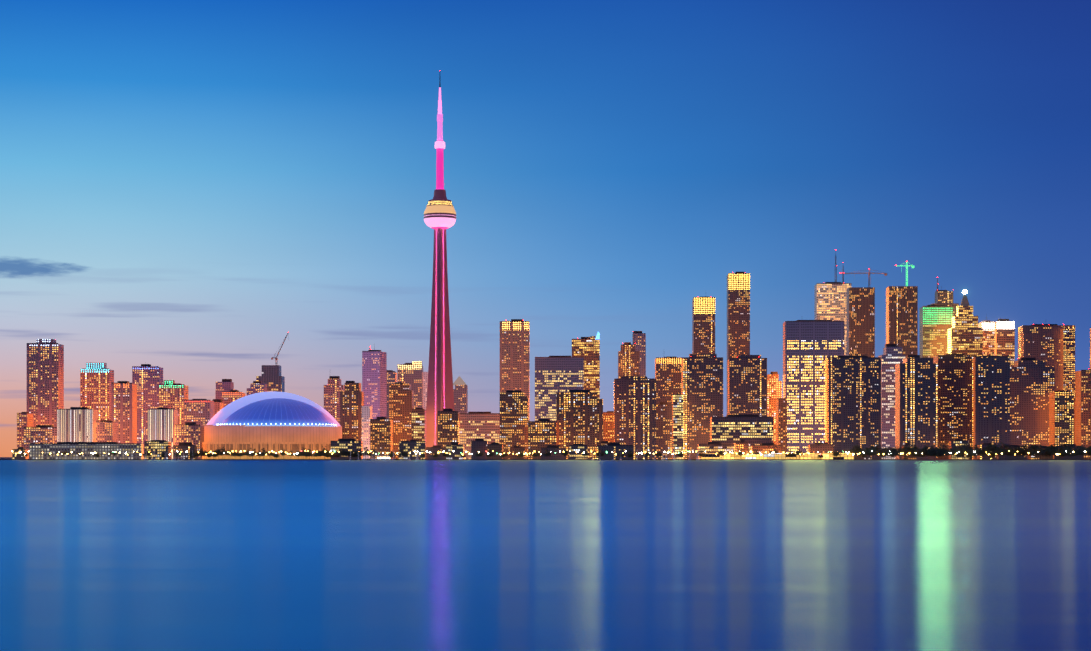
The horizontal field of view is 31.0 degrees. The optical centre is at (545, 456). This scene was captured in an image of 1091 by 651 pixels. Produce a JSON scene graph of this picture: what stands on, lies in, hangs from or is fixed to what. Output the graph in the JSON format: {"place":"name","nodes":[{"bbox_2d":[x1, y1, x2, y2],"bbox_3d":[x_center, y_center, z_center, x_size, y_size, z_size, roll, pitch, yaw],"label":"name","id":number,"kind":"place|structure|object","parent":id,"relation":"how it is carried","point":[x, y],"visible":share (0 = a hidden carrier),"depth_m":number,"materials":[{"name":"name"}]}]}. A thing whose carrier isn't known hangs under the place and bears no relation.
{"place":"outdoors","nodes":[
{"label":"outdoors","id":0,"kind":"place"},
{"bbox_2d":[0,460,1090,650],"bbox_3d":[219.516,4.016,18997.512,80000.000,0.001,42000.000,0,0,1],"label":"lake water","id":1,"kind":"structure","parent":0,"point":[545,555],"depth_m":80.27,"materials":[{"name":"blue liquid"}]},
{"bbox_2d":[144,449,699,459],"bbox_3d":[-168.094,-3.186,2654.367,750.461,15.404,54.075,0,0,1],"label":"marina piers and yachts","id":2,"kind":"object","parent":1,"relation":"on","point":[173,458],"visible":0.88,"depth_m":2660.67,"materials":[{"name":"white"}]},
{"bbox_2d":[0,457,1090,459],"bbox_3d":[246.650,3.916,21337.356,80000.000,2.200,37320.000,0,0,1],"label":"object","id":3,"kind":"structure","parent":0,"point":[5,458],"depth_m":2678.81,"materials":[{"name":"black"}]},
{"bbox_2d":[12,447,28,458],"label":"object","id":4,"kind":"structure","parent":3,"relation":"on","point":[16,456],"depth_m":2723.80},
{"bbox_2d":[17,412,32,448],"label":"building","id":5,"kind":"structure","parent":3,"relation":"on","point":[24,419],"depth_m":2857.83,"materials":[{"name":"orange"}]},
{"bbox_2d":[24,425,56,449],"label":"block","id":6,"kind":"structure","parent":3,"relation":"on","point":[42,434],"depth_m":2797.32,"materials":[{"name":"brown"}]},
{"bbox_2d":[27,339,63,426],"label":"tower","id":7,"kind":"structure","parent":3,"relation":"on","point":[45,379],"depth_m":2907.64,"materials":[{"name":"brown"}]},
{"bbox_2d":[57,407,97,441],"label":"block","id":8,"kind":"structure","parent":3,"relation":"on","point":[76,424],"depth_m":2786.73,"materials":[{"name":"grey concrete"}]},
{"bbox_2d":[29,442,142,458],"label":"waterfront building","id":9,"kind":"structure","parent":3,"relation":"on","point":[36,450],"depth_m":2711.37,"materials":[{"name":"grey"}]},
{"bbox_2d":[80,362,113,420],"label":"tower","id":10,"kind":"structure","parent":3,"relation":"on","point":[96,380],"depth_m":2956.87,"materials":[{"name":"brown"}]},
{"bbox_2d":[96,420,117,441],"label":"building","id":11,"kind":"structure","parent":3,"relation":"on","point":[106,430],"depth_m":2806.32,"materials":[{"name":"orange"}]},
{"bbox_2d":[111,381,136,442],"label":"tower","id":12,"kind":"structure","parent":3,"relation":"on","point":[124,404],"depth_m":2906.25,"materials":[{"name":"orange"}]},
{"bbox_2d":[132,364,162,458],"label":"tower","id":13,"kind":"structure","parent":3,"relation":"on","point":[147,379],"depth_m":2986.03,"materials":[{"name":"brown"}]},
{"bbox_2d":[144,440,170,458],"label":"building","id":14,"kind":"structure","parent":3,"relation":"on","point":[156,448],"depth_m":2722.61,"materials":[{"name":"brown"}]},
{"bbox_2d":[148,408,177,458],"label":"block","id":15,"kind":"structure","parent":3,"relation":"on","point":[162,422],"depth_m":2785.28,"materials":[{"name":"grey"}]},
{"bbox_2d":[159,380,187,424],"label":"tower","id":16,"kind":"structure","parent":3,"relation":"on","point":[173,395],"depth_m":2935.44,"materials":[{"name":"brown"}]},
{"bbox_2d":[173,442,196,458],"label":"building","id":17,"kind":"structure","parent":3,"relation":"on","point":[184,447],"depth_m":2743.68,"materials":[{"name":"brown"}]},
{"bbox_2d":[175,422,203,458],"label":"block","id":18,"kind":"structure","parent":3,"relation":"on","point":[193,432],"depth_m":2794.89,"materials":[{"name":"orange"}]},
{"bbox_2d":[184,399,213,424],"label":"building","id":19,"kind":"structure","parent":3,"relation":"on","point":[199,411],"depth_m":2884.92,"materials":[{"name":"brown"}]},
{"bbox_2d":[212,399,222,414],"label":"building","id":20,"kind":"structure","parent":3,"relation":"on","point":[218,405],"depth_m":3006.83,"materials":[{"name":"brown"}]},
{"bbox_2d":[215,379,234,398],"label":"building","id":21,"kind":"structure","parent":3,"relation":"on","point":[225,385],"depth_m":3106.82,"materials":[{"name":"purple"}]},
{"bbox_2d":[222,390,244,407],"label":"building","id":22,"kind":"structure","parent":3,"relation":"on","point":[230,397],"depth_m":3054.69,"materials":[{"name":"orange"}]},
{"bbox_2d":[247,381,266,394],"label":"building","id":23,"kind":"structure","parent":3,"relation":"on","point":[257,387],"depth_m":3106.16,"materials":[{"name":"brown"}]},
{"bbox_2d":[256,365,284,391],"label":"tower","id":24,"kind":"structure","parent":3,"relation":"on","point":[272,378],"depth_m":3204.37,"materials":[{"name":"grey"}]},
{"bbox_2d":[201,391,341,458],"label":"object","id":25,"kind":"structure","parent":3,"relation":"on","point":[275,421],"depth_m":2792.29,"materials":[{"name":"blue"}]},
{"bbox_2d":[324,376,344,423],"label":"tower","id":26,"kind":"structure","parent":3,"relation":"on","point":[334,387],"depth_m":3052.83,"materials":[{"name":"brown"}]},
{"bbox_2d":[330,439,362,458],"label":"building","id":27,"kind":"structure","parent":3,"relation":"on","point":[349,445],"depth_m":2721.33,"materials":[{"name":"grey"}]},
{"bbox_2d":[340,381,363,440],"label":"tower","id":28,"kind":"structure","parent":3,"relation":"on","point":[351,399],"depth_m":2922.35,"materials":[{"name":"brown"}]},
{"bbox_2d":[362,406,371,458],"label":"building","id":29,"kind":"structure","parent":3,"relation":"on","point":[366,414],"depth_m":2882.03,"materials":[{"name":"pink"}]},
{"bbox_2d":[362,348,386,418],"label":"tower","id":30,"kind":"structure","parent":3,"relation":"on","point":[374,375],"depth_m":3152.90,"materials":[{"name":"purple glass"}]},
{"bbox_2d":[370,417,392,458],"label":"block","id":31,"kind":"structure","parent":3,"relation":"on","point":[381,435],"depth_m":2851.76,"materials":[{"name":"brown"}]},
{"bbox_2d":[387,370,396,418],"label":"tower","id":32,"kind":"structure","parent":3,"relation":"on","point":[391,376],"depth_m":3221.97,"materials":[{"name":"brown"}]},
{"bbox_2d":[389,382,413,458],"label":"tower","id":33,"kind":"structure","parent":3,"relation":"on","point":[401,400],"depth_m":2961.54,"materials":[{"name":"brown"}]},
{"bbox_2d":[397,361,422,408],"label":"tower","id":34,"kind":"structure","parent":3,"relation":"on","point":[410,373],"depth_m":3281.57,"materials":[{"name":"brown"}]},
{"bbox_2d":[399,440,425,458],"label":"building","id":35,"kind":"structure","parent":3,"relation":"on","point":[411,446],"depth_m":2728.59,"materials":[{"name":"grey"}]},
{"bbox_2d":[412,408,425,441],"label":"building","id":36,"kind":"structure","parent":3,"relation":"on","point":[418,423],"depth_m":2861.13,"materials":[{"name":"brown"}]},
{"bbox_2d":[423,372,427,409],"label":"tower","id":37,"kind":"structure","parent":3,"relation":"on","point":[425,379],"depth_m":3351.37,"materials":[{"name":"pink"}]},
{"bbox_2d":[426,445,445,458],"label":"building","id":38,"kind":"structure","parent":3,"relation":"on","point":[436,449],"depth_m":2741.42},
{"bbox_2d":[424,70,455,446],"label":"observation tower","id":39,"kind":"structure","parent":3,"relation":"on","point":[439,215],"depth_m":2897.17,"materials":[{"name":"pink"}]},
{"bbox_2d":[438,409,458,446],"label":"block","id":40,"kind":"structure","parent":3,"relation":"on","point":[448,426],"depth_m":2780.59,"materials":[{"name":"brown glass"}]},
{"bbox_2d":[446,442,463,458],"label":"building","id":41,"kind":"structure","parent":3,"relation":"on","point":[457,448],"depth_m":2733.91,"materials":[{"name":"grey"}]},
{"bbox_2d":[453,385,467,412],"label":"tower","id":42,"kind":"structure","parent":3,"relation":"on","point":[460,398],"depth_m":3250.64,"materials":[{"name":"grey"}]},
{"bbox_2d":[453,376,467,385],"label":"pyramid roof","id":43,"kind":"structure","parent":42,"relation":"on","point":[459,380],"depth_m":3251.15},
{"bbox_2d":[459,412,499,458],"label":"block","id":44,"kind":"structure","parent":3,"relation":"on","point":[473,426],"depth_m":2860.13,"materials":[{"name":"brown"}]},
{"bbox_2d":[471,439,487,458],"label":"building","id":45,"kind":"structure","parent":3,"relation":"on","point":[478,444],"depth_m":2725.78,"materials":[{"name":"grey"}]},
{"bbox_2d":[487,442,502,458],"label":"building","id":46,"kind":"structure","parent":3,"relation":"on","point":[496,448],"depth_m":2715.06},
{"bbox_2d":[500,390,527,458],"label":"block","id":47,"kind":"structure","parent":3,"relation":"on","point":[513,418],"depth_m":2799.51,"materials":[{"name":"brown"}]},
{"bbox_2d":[500,319,529,420],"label":"tower","id":48,"kind":"structure","parent":3,"relation":"on","point":[514,354],"depth_m":3049.56,"materials":[{"name":"brown"}]},
{"bbox_2d":[510,446,524,458],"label":"building","id":49,"kind":"structure","parent":3,"relation":"on","point":[515,449],"depth_m":2736.54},
{"bbox_2d":[528,419,555,458],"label":"block","id":50,"kind":"structure","parent":3,"relation":"on","point":[541,433],"depth_m":2789.06,"materials":[{"name":"brown"}]},
{"bbox_2d":[11,450,1086,458],"bbox_3d":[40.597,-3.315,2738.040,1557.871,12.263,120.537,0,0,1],"label":"waterfront lamps","id":51,"kind":"object","parent":3,"relation":"on","point":[513,453],"visible":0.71,"depth_m":2685.65,"materials":[{"name":"yellow metal"}]},
{"bbox_2d":[541,445,565,458],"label":"building","id":52,"kind":"structure","parent":3,"relation":"on","point":[556,449],"depth_m":2738.49,"materials":[{"name":"grey"}]},
{"bbox_2d":[535,356,583,420],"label":"tower","id":53,"kind":"structure","parent":3,"relation":"on","point":[554,375],"depth_m":3098.86,"materials":[{"name":"purple"}]},
{"bbox_2d":[569,444,586,458],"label":"building","id":54,"kind":"structure","parent":3,"relation":"on","point":[575,448],"depth_m":2713.65,"materials":[{"name":"grey"}]},
{"bbox_2d":[556,390,602,458],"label":"block","id":55,"kind":"structure","parent":3,"relation":"on","point":[579,416],"depth_m":2798.45,"materials":[{"name":"brown"}]},
{"bbox_2d":[572,336,599,398],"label":"tower","id":56,"kind":"structure","parent":3,"relation":"on","point":[587,349],"depth_m":3248.15,"materials":[{"name":"brown"}]},
{"bbox_2d":[603,411,613,441],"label":"building","id":57,"kind":"structure","parent":3,"relation":"on","point":[608,426],"depth_m":2897.89,"materials":[{"name":"orange"}]},
{"bbox_2d":[596,442,632,458],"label":"low building","id":58,"kind":"structure","parent":3,"relation":"on","point":[616,448],"depth_m":2705.89,"materials":[{"name":"grey"}]},
{"bbox_2d":[618,342,639,378],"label":"tower","id":59,"kind":"structure","parent":3,"relation":"on","point":[628,360],"depth_m":3297.42,"materials":[{"name":"brown"}]},
{"bbox_2d":[614,376,655,458],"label":"block","id":60,"kind":"structure","parent":3,"relation":"on","point":[635,411],"depth_m":2847.44,"materials":[{"name":"grey"}]},
{"bbox_2d":[631,331,645,375],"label":"tower","id":61,"kind":"structure","parent":3,"relation":"on","point":[639,340],"depth_m":3417.13,"materials":[{"name":"purple"}]},
{"bbox_2d":[656,402,672,458],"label":"block","id":62,"kind":"structure","parent":3,"relation":"on","point":[664,426],"depth_m":2876.95,"materials":[{"name":"brown"}]},
{"bbox_2d":[655,357,682,403],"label":"tower","id":63,"kind":"structure","parent":3,"relation":"on","point":[668,376],"depth_m":3096.76,"materials":[{"name":"brown"}]},
{"bbox_2d":[672,393,682,458],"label":"block","id":64,"kind":"structure","parent":3,"relation":"on","point":[677,400],"depth_m":2866.74,"materials":[{"name":"grey"}]},
{"bbox_2d":[681,354,722,458],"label":"block","id":65,"kind":"structure","parent":3,"relation":"on","point":[702,383],"depth_m":2896.36,"materials":[{"name":"brown"}]},
{"bbox_2d":[692,296,714,353],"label":"tower","id":66,"kind":"structure","parent":3,"relation":"on","point":[703,325],"depth_m":3196.01,"materials":[{"name":"brown"}]},
{"bbox_2d":[698,442,729,458],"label":"building","id":67,"kind":"structure","parent":3,"relation":"on","point":[712,447],"depth_m":2728.03,"materials":[{"name":"orange"}]},
{"bbox_2d":[727,272,749,414],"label":"tower","id":68,"kind":"structure","parent":3,"relation":"on","point":[738,313],"depth_m":3245.32,"materials":[{"name":"brown"}]},
{"bbox_2d":[710,415,772,452],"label":"block","id":69,"kind":"structure","parent":3,"relation":"on","point":[731,430],"depth_m":2755.80,"materials":[{"name":"grey"}]},
{"bbox_2d":[734,440,748,452],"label":"building","id":70,"kind":"structure","parent":3,"relation":"on","point":[743,445],"depth_m":2717.91,"materials":[{"name":"orange"}]},
{"bbox_2d":[728,355,766,416],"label":"block","id":71,"kind":"structure","parent":3,"relation":"on","point":[747,384],"depth_m":2895.52,"materials":[{"name":"grey"}]},
{"bbox_2d":[751,443,780,452],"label":"building","id":72,"kind":"structure","parent":3,"relation":"on","point":[764,447],"depth_m":2724.40,"materials":[{"name":"brown"}]},
{"bbox_2d":[767,372,781,444],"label":"tower","id":73,"kind":"structure","parent":3,"relation":"on","point":[774,388],"depth_m":2994.97,"materials":[{"name":"orange"}]},
{"bbox_2d":[701,453,853,458],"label":"waterfront promenade","id":74,"kind":"structure","parent":3,"relation":"on","point":[774,456],"depth_m":2695.32,"materials":[{"name":"orange"}]},
{"bbox_2d":[776,398,786,452],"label":"block","id":75,"kind":"structure","parent":3,"relation":"on","point":[781,421],"depth_m":2894.94,"materials":[{"name":"brown"}]},
{"bbox_2d":[783,320,844,452],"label":"tower","id":76,"kind":"structure","parent":3,"relation":"on","point":[810,347],"depth_m":2944.45,"materials":[{"name":"purple"}]},
{"bbox_2d":[808,443,833,452],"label":"building","id":77,"kind":"structure","parent":3,"relation":"on","point":[820,448],"depth_m":2717.85,"materials":[{"name":"brown"}]},
{"bbox_2d":[814,282,850,355],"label":"tower","id":78,"kind":"structure","parent":3,"relation":"on","point":[829,300],"depth_m":3493.14,"materials":[{"name":"grey"}]},
{"bbox_2d":[825,356,880,458],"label":"block","id":79,"kind":"structure","parent":3,"relation":"on","point":[852,400],"depth_m":2790.31,"materials":[{"name":"grey"}]},
{"bbox_2d":[846,287,874,356],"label":"tower","id":80,"kind":"structure","parent":3,"relation":"on","point":[860,321],"depth_m":3193.06,"materials":[{"name":"brown"}]},
{"bbox_2d":[840,268,886,286],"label":"crane","id":81,"kind":"object","parent":80,"relation":"on","point":[869,273],"visible":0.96,"depth_m":3202.14,"materials":[{"name":"brown paint"}]},
{"bbox_2d":[869,444,882,455],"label":"tree","id":82,"kind":"object","parent":3,"relation":"on","point":[876,451],"visible":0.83,"depth_m":2683.35,"materials":[{"name":"brown plant"}]},
{"bbox_2d":[878,344,905,458],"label":"tower","id":83,"kind":"structure","parent":3,"relation":"on","point":[892,356],"depth_m":2893.14,"materials":[{"name":"purple"}]},
{"bbox_2d":[888,447,899,458],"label":"tree","id":84,"kind":"object","parent":3,"relation":"on","point":[894,452],"visible":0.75,"depth_m":2675.51,"materials":[{"name":"brown plant"}]},
{"bbox_2d":[886,286,917,354],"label":"tower","id":85,"kind":"structure","parent":3,"relation":"on","point":[902,316],"depth_m":3192.26,"materials":[{"name":"brown"}]},
{"bbox_2d":[896,261,913,285],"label":"crane","id":86,"kind":"object","parent":85,"relation":"on","point":[906,262],"visible":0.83,"depth_m":3201.26,"materials":[{"name":"green metal"}]},
{"bbox_2d":[900,446,912,458],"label":"tree","id":87,"kind":"object","parent":3,"relation":"on","point":[905,450],"visible":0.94,"depth_m":2678.69,"materials":[{"name":"brown plant"}]},
{"bbox_2d":[901,442,915,458],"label":"building","id":88,"kind":"structure","parent":3,"relation":"on","point":[907,444],"depth_m":2729.58,"materials":[{"name":"brown"}]},
{"bbox_2d":[895,354,937,458],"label":"block","id":89,"kind":"structure","parent":3,"relation":"on","point":[916,400],"depth_m":2792.87,"materials":[{"name":"grey"}]},
{"bbox_2d":[919,305,952,357],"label":"tower","id":90,"kind":"structure","parent":3,"relation":"on","point":[935,323],"depth_m":3391.23,"materials":[{"name":"grey"}]},
{"bbox_2d":[930,286,958,315],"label":"tower","id":91,"kind":"structure","parent":3,"relation":"on","point":[944,297],"depth_m":3592.51,"materials":[{"name":"brown"}]},
{"bbox_2d":[933,354,974,458],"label":"block","id":92,"kind":"structure","parent":3,"relation":"on","point":[955,396],"depth_m":2807.20,"materials":[{"name":"grey"}]},
{"bbox_2d":[949,439,968,458],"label":"building","id":93,"kind":"structure","parent":3,"relation":"on","point":[954,443],"depth_m":2731.32,"materials":[{"name":"grey"}]},
{"bbox_2d":[948,306,982,355],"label":"tower","id":94,"kind":"structure","parent":3,"relation":"on","point":[965,334],"depth_m":3291.03,"materials":[{"name":"brown"}]},
{"bbox_2d":[960,295,969,305],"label":"rooftop spire","id":95,"kind":"structure","parent":94,"relation":"on","point":[964,302],"depth_m":3302.84,"materials":[{"name":"grey metal"}]},
{"bbox_2d":[958,442,972,454],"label":"tree","id":96,"kind":"object","parent":3,"relation":"on","point":[965,449],"visible":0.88,"depth_m":2675.38,"materials":[{"name":"brown plant"}]},
{"bbox_2d":[978,320,994,354],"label":"tower","id":97,"kind":"structure","parent":3,"relation":"on","point":[988,326],"depth_m":3340.28,"materials":[{"name":"grey"}]},
{"bbox_2d":[977,443,996,458],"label":"building","id":98,"kind":"structure","parent":3,"relation":"on","point":[983,445],"depth_m":2730.28,"materials":[{"name":"grey"}]},
{"bbox_2d":[973,355,1009,458],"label":"block","id":99,"kind":"structure","parent":3,"relation":"on","point":[991,398],"depth_m":2791.63,"materials":[{"name":"grey"}]},
{"bbox_2d":[993,442,1005,453],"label":"tree","id":100,"kind":"object","parent":3,"relation":"on","point":[1000,450],"visible":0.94,"depth_m":2674.05,"materials":[{"name":"brown plant"}]},
{"bbox_2d":[995,319,1014,366],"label":"tower","id":101,"kind":"structure","parent":3,"relation":"on","point":[1004,337],"depth_m":3339.95,"materials":[{"name":"brown"}]},
{"bbox_2d":[997,445,1026,458],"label":"building","id":102,"kind":"structure","parent":3,"relation":"on","point":[1011,457],"depth_m":2707.00,"materials":[{"name":"grey"}]},
{"bbox_2d":[1010,358,1054,458],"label":"block","id":103,"kind":"structure","parent":3,"relation":"on","point":[1032,383],"depth_m":2820.94,"materials":[{"name":"brown"}]},
{"bbox_2d":[1032,445,1046,458],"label":"tree","id":104,"kind":"object","parent":3,"relation":"on","point":[1040,452],"visible":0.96,"depth_m":2676.02,"materials":[{"name":"green plant"}]},
{"bbox_2d":[1029,446,1052,458],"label":"building","id":105,"kind":"structure","parent":3,"relation":"on","point":[1043,457],"depth_m":2704.41,"materials":[{"name":"grey"}]},
{"bbox_2d":[1018,324,1074,390],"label":"tower","id":106,"kind":"structure","parent":3,"relation":"on","point":[1040,341],"depth_m":2990.06,"materials":[{"name":"brown"}]},
{"bbox_2d":[1045,445,1059,454],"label":"tree","id":107,"kind":"object","parent":3,"relation":"on","point":[1052,449],"visible":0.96,"depth_m":2679.04,"materials":[{"name":"green plant"}]},
{"bbox_2d":[1049,390,1073,445],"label":"block","id":108,"kind":"structure","parent":3,"relation":"on","point":[1061,417],"depth_m":2770.54,"materials":[{"name":"grey"}]},
{"bbox_2d":[1062,328,1074,398],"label":"skyscraper","id":109,"kind":"structure","parent":3,"relation":"on","point":[1068,359],"depth_m":2979.79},
{"bbox_2d":[1053,444,1083,458],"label":"building","id":110,"kind":"structure","parent":3,"relation":"on","point":[1067,456],"depth_m":2703.66,"materials":[{"name":"grey"}]},
{"bbox_2d":[1075,368,1090,458],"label":"block","id":111,"kind":"structure","parent":3,"relation":"on","point":[1082,407],"depth_m":2839.96,"materials":[{"name":"orange"}]},
{"bbox_2d":[0,0,1090,456],"label":"sky","id":112,"kind":"structure","parent":0,"point":[188,187],"materials":[{"name":"blue"}]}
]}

